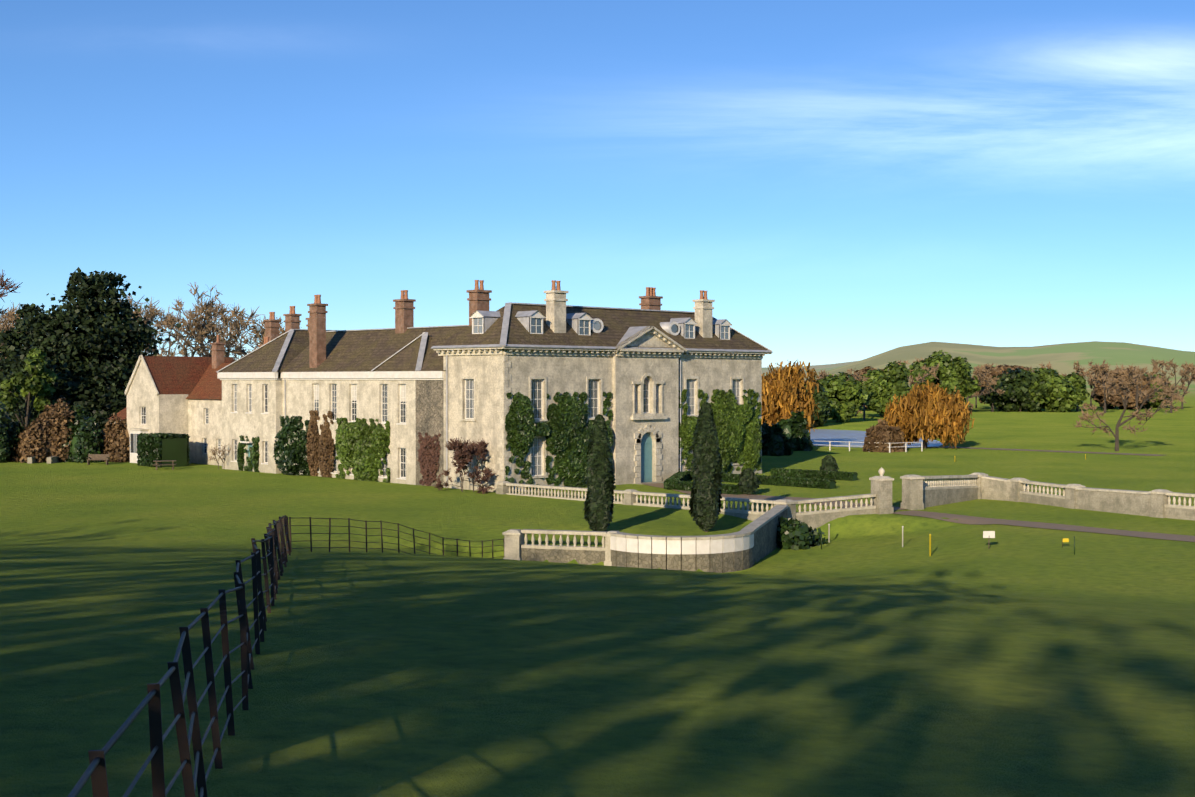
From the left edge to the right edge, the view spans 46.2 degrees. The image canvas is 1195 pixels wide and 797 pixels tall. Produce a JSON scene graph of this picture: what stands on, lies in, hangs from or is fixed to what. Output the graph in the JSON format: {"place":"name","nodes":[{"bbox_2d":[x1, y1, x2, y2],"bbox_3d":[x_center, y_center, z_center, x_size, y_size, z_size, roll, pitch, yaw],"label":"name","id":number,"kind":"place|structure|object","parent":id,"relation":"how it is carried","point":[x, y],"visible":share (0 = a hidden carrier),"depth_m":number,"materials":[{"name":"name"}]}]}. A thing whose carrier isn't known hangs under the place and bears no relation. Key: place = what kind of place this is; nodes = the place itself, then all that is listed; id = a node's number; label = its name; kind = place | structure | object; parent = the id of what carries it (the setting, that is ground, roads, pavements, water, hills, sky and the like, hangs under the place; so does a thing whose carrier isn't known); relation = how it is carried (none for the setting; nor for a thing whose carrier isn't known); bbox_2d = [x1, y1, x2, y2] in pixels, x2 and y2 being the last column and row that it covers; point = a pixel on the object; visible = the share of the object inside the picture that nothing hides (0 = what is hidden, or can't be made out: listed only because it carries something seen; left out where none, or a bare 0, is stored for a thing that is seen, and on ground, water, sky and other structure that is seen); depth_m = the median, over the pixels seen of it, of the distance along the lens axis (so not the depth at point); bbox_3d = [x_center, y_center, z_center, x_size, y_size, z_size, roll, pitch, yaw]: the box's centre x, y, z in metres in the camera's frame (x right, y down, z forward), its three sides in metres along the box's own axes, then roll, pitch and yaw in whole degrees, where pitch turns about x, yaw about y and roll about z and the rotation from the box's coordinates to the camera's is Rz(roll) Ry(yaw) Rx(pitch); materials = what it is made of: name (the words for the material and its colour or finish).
{"place":"outdoors","nodes":[
{"label":"outdoors","id":0,"kind":"place"},
{"bbox_2d":[0,341,1194,796],"bbox_3d":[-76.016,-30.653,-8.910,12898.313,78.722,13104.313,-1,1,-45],"label":"ground","id":1,"kind":"structure","parent":0,"point":[862,655],"depth_m":21.05,"materials":[{"name":"green plant"}]},
{"bbox_2d":[0,269,22,370],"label":"tree","id":2,"kind":"object","parent":1,"relation":"on","point":[6,286],"depth_m":147.46,"materials":[{"name":"brown plant"}]},
{"bbox_2d":[0,310,31,357],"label":"belt tree","id":3,"kind":"object","parent":1,"relation":"on","point":[10,320],"depth_m":230.11,"materials":[{"name":"brown plant"}]},
{"bbox_2d":[0,402,32,462],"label":"lawn shrub","id":4,"kind":"object","parent":1,"relation":"on","point":[11,438],"depth_m":125.69,"materials":[{"name":"green plant"}]},
{"bbox_2d":[0,302,34,358],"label":"tree","id":5,"kind":"object","parent":1,"relation":"on","point":[12,312],"depth_m":180.74,"materials":[{"name":"brown plant"}]},
{"bbox_2d":[0,303,44,405],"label":"cedar","id":6,"kind":"object","parent":1,"relation":"on","point":[12,342],"depth_m":166.79,"materials":[{"name":"green plant"}]},
{"bbox_2d":[0,348,57,427],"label":"tree","id":7,"kind":"object","parent":1,"relation":"on","point":[39,379],"depth_m":138.11,"materials":[{"name":"green plant"}]},
{"bbox_2d":[11,397,74,462],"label":"lawn shrub","id":8,"kind":"object","parent":1,"relation":"on","point":[54,416],"depth_m":125.47,"materials":[{"name":"brown plant"}]},
{"bbox_2d":[60,404,109,462],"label":"lawn shrub","id":9,"kind":"object","parent":1,"relation":"on","point":[83,426],"depth_m":125.44,"materials":[{"name":"green plant"}]},
{"bbox_2d":[0,267,190,428],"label":"tree","id":10,"kind":"object","parent":1,"relation":"on","point":[75,368],"depth_m":146.23,"materials":[{"name":"green plant"}]},
{"bbox_2d":[102,412,129,461],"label":"lawn shrub","id":11,"kind":"object","parent":1,"relation":"on","point":[117,448],"depth_m":125.67,"materials":[{"name":"brown plant"}]},
{"bbox_2d":[119,295,172,356],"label":"bare oak","id":12,"kind":"object","parent":1,"relation":"on","point":[154,312],"depth_m":212.59,"materials":[{"name":"brown plant"}]},
{"bbox_2d":[137,433,189,467],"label":"yew block","id":13,"kind":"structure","parent":1,"relation":"on","point":[149,446],"depth_m":118.85,"materials":[{"name":"green plant"}]},
{"bbox_2d":[137,304,194,355],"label":"belt tree","id":14,"kind":"object","parent":1,"relation":"on","point":[163,346],"depth_m":232.85,"materials":[{"name":"brown plant"}]},
{"bbox_2d":[153,283,234,356],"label":"bare oak","id":15,"kind":"object","parent":1,"relation":"on","point":[210,306],"depth_m":196.12,"materials":[{"name":"brown plant"}]},
{"bbox_2d":[109,335,279,465],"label":"house","id":16,"kind":"structure","parent":1,"relation":"on","point":[174,394],"depth_m":124.00,"materials":[{"name":"stone"}]},
{"bbox_2d":[166,297,264,358],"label":"belt tree","id":17,"kind":"object","parent":1,"relation":"on","point":[239,316],"depth_m":244.89,"materials":[{"name":"brown plant"}]},
{"bbox_2d":[207,447,223,468],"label":"shrub","id":18,"kind":"object","parent":1,"relation":"on","point":[214,454],"depth_m":115.63,"materials":[{"name":"plant"}]},
{"bbox_2d":[211,443,231,462],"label":"shrub","id":19,"kind":"object","parent":1,"relation":"on","point":[221,450],"depth_m":114.90,"materials":[{"name":"brown plant"}]},
{"bbox_2d":[206,316,301,360],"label":"tree","id":20,"kind":"object","parent":1,"relation":"on","point":[234,336],"depth_m":230.26,"materials":[{"name":"brown plant"}]},
{"bbox_2d":[240,323,279,357],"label":"belt tree","id":21,"kind":"object","parent":1,"relation":"on","point":[250,339],"depth_m":258.24,"materials":[{"name":"brown plant"}]},
{"bbox_2d":[67,515,503,796],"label":"estate fence","id":22,"kind":"object","parent":1,"relation":"on","point":[96,770],"visible":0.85,"depth_m":10.63,"materials":[{"name":"metal"}]},
{"bbox_2d":[273,415,309,475],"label":"climbing plant","id":23,"kind":"object","parent":1,"relation":"on","point":[290,450],"visible":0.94,"depth_m":108.13,"materials":[{"name":"green plant"}]},
{"bbox_2d":[451,448,467,491],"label":"tree","id":24,"kind":"object","parent":1,"relation":"on","point":[459,460],"depth_m":91.97,"materials":[{"name":"brown plant"}]},
{"bbox_2d":[434,437,495,493],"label":"shrub","id":25,"kind":"object","parent":1,"relation":"on","point":[455,445],"depth_m":92.03,"materials":[{"name":"brown plant"}]},
{"bbox_2d":[452,438,488,491],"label":"shrub","id":26,"kind":"object","parent":1,"relation":"on","point":[480,446],"depth_m":91.72,"materials":[{"name":"brown plant"}]},
{"bbox_2d":[217,280,772,491],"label":"manor house","id":27,"kind":"structure","parent":1,"relation":"on","point":[647,362],"depth_m":100.77,"materials":[{"name":"stone"}]},
{"bbox_2d":[237,435,259,471],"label":"climbing plant","id":28,"kind":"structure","parent":27,"relation":"attached to","point":[254,455],"depth_m":112.95,"materials":[{"name":"green plant"}]},
{"bbox_2d":[306,410,333,477],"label":"climbing plant","id":29,"kind":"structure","parent":27,"relation":"attached to","point":[319,452],"depth_m":106.38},
{"bbox_2d":[335,418,390,482],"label":"climbing ivy","id":30,"kind":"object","parent":27,"relation":"attached to","point":[361,446],"depth_m":102.18,"materials":[{"name":"green plant"}]},
{"bbox_2d":[417,432,440,485],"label":"climbing plant","id":31,"kind":"object","parent":27,"relation":"attached to","point":[428,465],"visible":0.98,"depth_m":97.22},
{"bbox_2d":[505,391,613,492],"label":"ivy","id":32,"kind":"object","parent":27,"relation":"attached to","point":[565,429],"visible":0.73,"depth_m":94.56,"materials":[{"name":"green plant"}]},
{"bbox_2d":[678,389,761,473],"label":"ivy","id":33,"kind":"object","parent":27,"relation":"attached to","point":[738,427],"visible":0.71,"depth_m":107.07,"materials":[{"name":"green plant"}]},
{"bbox_2d":[27,440,1085,555],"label":"lawn furniture","id":34,"kind":"object","parent":1,"relation":"on","point":[986,534],"visible":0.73,"depth_m":122.09,"materials":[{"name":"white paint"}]},
{"bbox_2d":[583,414,615,530],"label":"cypress","id":35,"kind":"object","parent":1,"relation":"on","point":[599,499],"visible":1,"depth_m":68.11,"materials":[{"name":"green plant"}]},
{"bbox_2d":[689,402,723,531],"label":"cypress","id":36,"kind":"object","parent":1,"relation":"on","point":[705,504],"depth_m":70.69,"materials":[{"name":"green plant"}]},
{"bbox_2d":[684,470,738,482],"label":"box hedge","id":37,"kind":"object","parent":1,"relation":"on","point":[727,477],"depth_m":101.00,"materials":[{"name":"green plant"}]},
{"bbox_2d":[643,483,904,509],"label":"forecourt path","id":38,"kind":"structure","parent":1,"relation":"on","point":[749,496],"depth_m":87.71,"materials":[{"name":"grey gravel"}]},
{"bbox_2d":[664,471,688,488],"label":"box hedge","id":39,"kind":"object","parent":38,"relation":"on","point":[681,476],"depth_m":99.05,"materials":[{"name":"green plant"}]},
{"bbox_2d":[665,480,743,494],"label":"box hedge","id":40,"kind":"object","parent":38,"relation":"on","point":[685,485],"depth_m":92.90,"materials":[{"name":"green plant"}]},
{"bbox_2d":[738,468,760,494],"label":"bush","id":41,"kind":"object","parent":38,"relation":"on","point":[749,482],"depth_m":89.62,"materials":[{"name":"green plant"}]},
{"bbox_2d":[762,422,792,455],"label":"shrub","id":42,"kind":"object","parent":1,"relation":"on","point":[776,441],"visible":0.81,"depth_m":136.17,"materials":[{"name":"green plant"}]},
{"bbox_2d":[762,359,819,432],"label":"willow shoots","id":43,"kind":"object","parent":1,"relation":"on","point":[784,392],"visible":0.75,"depth_m":153.69,"materials":[{"name":"orange plant"}]},
{"bbox_2d":[776,410,812,450],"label":"bush","id":44,"kind":"object","parent":1,"relation":"on","point":[793,427],"depth_m":145.15,"materials":[{"name":"green plant"}]},
{"bbox_2d":[756,474,835,488],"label":"box hedge","id":45,"kind":"object","parent":1,"relation":"on","point":[808,482],"depth_m":96.65,"materials":[{"name":"green plant"}]},
{"bbox_2d":[776,515,827,549],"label":"bush","id":46,"kind":"object","parent":1,"relation":"on","point":[803,531],"depth_m":70.79,"materials":[{"name":"green plant"}]},
{"bbox_2d":[770,468,857,480],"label":"box hedge","id":47,"kind":"object","parent":1,"relation":"on","point":[834,475],"depth_m":104.52,"materials":[{"name":"green plant"}]},
{"bbox_2d":[805,381,832,428],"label":"park tree","id":48,"kind":"object","parent":1,"relation":"on","point":[821,397],"visible":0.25,"depth_m":221.50,"materials":[{"name":"green plant"}]},
{"bbox_2d":[816,370,833,379],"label":"park tree","id":49,"kind":"object","parent":1,"relation":"on","point":[822,374],"visible":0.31,"depth_m":355.33,"materials":[{"name":"brown plant"}]},
{"bbox_2d":[819,455,838,470],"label":"shrub","id":50,"kind":"object","parent":1,"relation":"on","point":[829,463],"visible":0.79,"depth_m":105.88,"materials":[{"name":"green plant"}]},
{"bbox_2d":[817,372,869,422],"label":"park tree","id":51,"kind":"object","parent":1,"relation":"on","point":[848,403],"depth_m":238.33,"materials":[{"name":"green plant"}]},
{"bbox_2d":[496,467,1194,572],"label":"garden walls","id":52,"kind":"structure","parent":1,"relation":"on","point":[747,546],"depth_m":75.66,"materials":[{"name":"stone"}]},
{"bbox_2d":[845,369,868,419],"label":"park tree","id":53,"kind":"object","parent":1,"relation":"on","point":[859,378],"depth_m":255.56,"materials":[{"name":"brown plant"}]},
{"bbox_2d":[846,366,883,410],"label":"park tree","id":54,"kind":"object","parent":1,"relation":"on","point":[864,370],"depth_m":331.56,"materials":[{"name":"brown plant"}]},
{"bbox_2d":[863,418,904,452],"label":"shrub","id":55,"kind":"object","parent":1,"relation":"on","point":[882,434],"visible":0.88,"depth_m":143.15,"materials":[{"name":"brown plant"}]},
{"bbox_2d":[857,361,911,416],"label":"park tree","id":56,"kind":"object","parent":1,"relation":"on","point":[882,387],"visible":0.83,"depth_m":266.70,"materials":[{"name":"green plant"}]},
{"bbox_2d":[909,357,922,381],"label":"park tree","id":57,"kind":"object","parent":1,"relation":"on","point":[915,369],"depth_m":357.91,"materials":[{"name":"brown plant"}]},
{"bbox_2d":[895,360,939,385],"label":"park tree","id":58,"kind":"object","parent":1,"relation":"on","point":[932,369],"depth_m":286.88,"materials":[{"name":"brown plant"}]},
{"bbox_2d":[923,432,927,448],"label":"willow trunk","id":59,"kind":"object","parent":1,"relation":"on","point":[924,444],"depth_m":150.11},
{"bbox_2d":[880,380,974,448],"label":"willow shoots","id":60,"kind":"object","parent":1,"relation":"on","point":[936,412],"visible":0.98,"depth_m":148.03,"materials":[{"name":"orange plant"}]},
{"bbox_2d":[908,350,980,402],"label":"park tree","id":61,"kind":"object","parent":1,"relation":"on","point":[951,374],"visible":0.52,"depth_m":304.57,"materials":[{"name":"green plant"}]},
{"bbox_2d":[965,392,979,409],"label":"park tree","id":62,"kind":"object","parent":1,"relation":"on","point":[971,407],"depth_m":342.95,"materials":[{"name":"plant"}]},
{"bbox_2d":[970,363,998,411],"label":"park tree","id":63,"kind":"object","parent":1,"relation":"on","point":[988,366],"depth_m":321.20,"materials":[{"name":"brown plant"}]},
{"bbox_2d":[966,364,1004,412],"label":"park tree","id":64,"kind":"object","parent":1,"relation":"on","point":[979,371],"depth_m":307.51,"materials":[{"name":"brown plant"}]},
{"bbox_2d":[978,364,1028,408],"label":"park tree","id":65,"kind":"object","parent":1,"relation":"on","point":[1001,368],"visible":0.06,"depth_m":343.24,"materials":[{"name":"brown plant"}]},
{"bbox_2d":[979,368,1049,411],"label":"park tree","id":66,"kind":"object","parent":1,"relation":"on","point":[1015,385],"depth_m":315.16,"materials":[{"name":"green plant"}]},
{"bbox_2d":[1026,361,1052,372],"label":"park tree","id":67,"kind":"object","parent":1,"relation":"on","point":[1048,365],"depth_m":357.34,"materials":[{"name":"brown plant"}]},
{"bbox_2d":[933,446,1161,455],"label":"path","id":68,"kind":"structure","parent":1,"relation":"on","point":[1052,451],"depth_m":143.50,"materials":[{"name":"grey gravel"}]},
{"bbox_2d":[1020,367,1086,411],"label":"park tree","id":69,"kind":"object","parent":1,"relation":"on","point":[1067,393],"visible":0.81,"depth_m":314.04,"materials":[{"name":"green plant"}]},
{"bbox_2d":[1059,359,1104,411],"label":"park tree","id":70,"kind":"object","parent":1,"relation":"on","point":[1077,368],"depth_m":317.98,"materials":[{"name":"brown plant"}]},
{"bbox_2d":[1079,385,1089,404],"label":"park tree","id":71,"kind":"object","parent":1,"relation":"on","point":[1088,394],"depth_m":355.96,"materials":[{"name":"plant"}]},
{"bbox_2d":[1081,363,1111,407],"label":"park tree","id":72,"kind":"object","parent":1,"relation":"on","point":[1089,383],"depth_m":344.62,"materials":[{"name":"brown plant"}]},
{"bbox_2d":[1086,359,1116,412],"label":"park tree","id":73,"kind":"object","parent":1,"relation":"on","point":[1096,368],"depth_m":309.10,"materials":[{"name":"brown plant"}]},
{"bbox_2d":[1089,367,1153,408],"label":"park tree","id":74,"kind":"object","parent":1,"relation":"on","point":[1114,401],"depth_m":340.85,"materials":[{"name":"brown plant"}]},
{"bbox_2d":[1073,363,1186,450],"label":"tree","id":75,"kind":"object","parent":1,"relation":"on","point":[1168,390],"depth_m":143.98,"materials":[{"name":"brown plant"}]},
{"bbox_2d":[1130,366,1163,409],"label":"park tree","id":76,"kind":"object","parent":1,"relation":"on","point":[1143,370],"depth_m":309.32,"materials":[{"name":"brown plant"}]},
{"bbox_2d":[1141,374,1178,407],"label":"park tree","id":77,"kind":"object","parent":1,"relation":"on","point":[1158,402],"visible":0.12,"depth_m":355.94,"materials":[{"name":"plant"}]},
{"bbox_2d":[1146,357,1194,412],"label":"park tree","id":78,"kind":"object","parent":1,"relation":"on","point":[1155,363],"depth_m":309.42,"materials":[{"name":"brown plant"}]},
{"bbox_2d":[1175,361,1194,408],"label":"park tree","id":79,"kind":"object","parent":1,"relation":"on","point":[1183,386],"depth_m":345.36,"materials":[{"name":"brown plant"}]},
{"bbox_2d":[0,0,1194,367],"label":"sky","id":80,"kind":"structure","parent":0,"point":[843,180],"materials":[{"name":"blue"}]},
{"bbox_2d":[808,429,942,447],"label":"lake water","id":81,"kind":"structure","parent":0,"point":[818,436],"depth_m":186.29,"materials":[{"name":"blue liquid"}]},
{"bbox_2d":[893,510,1194,541],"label":"path","id":82,"kind":"structure","parent":0,"point":[963,519],"depth_m":70.92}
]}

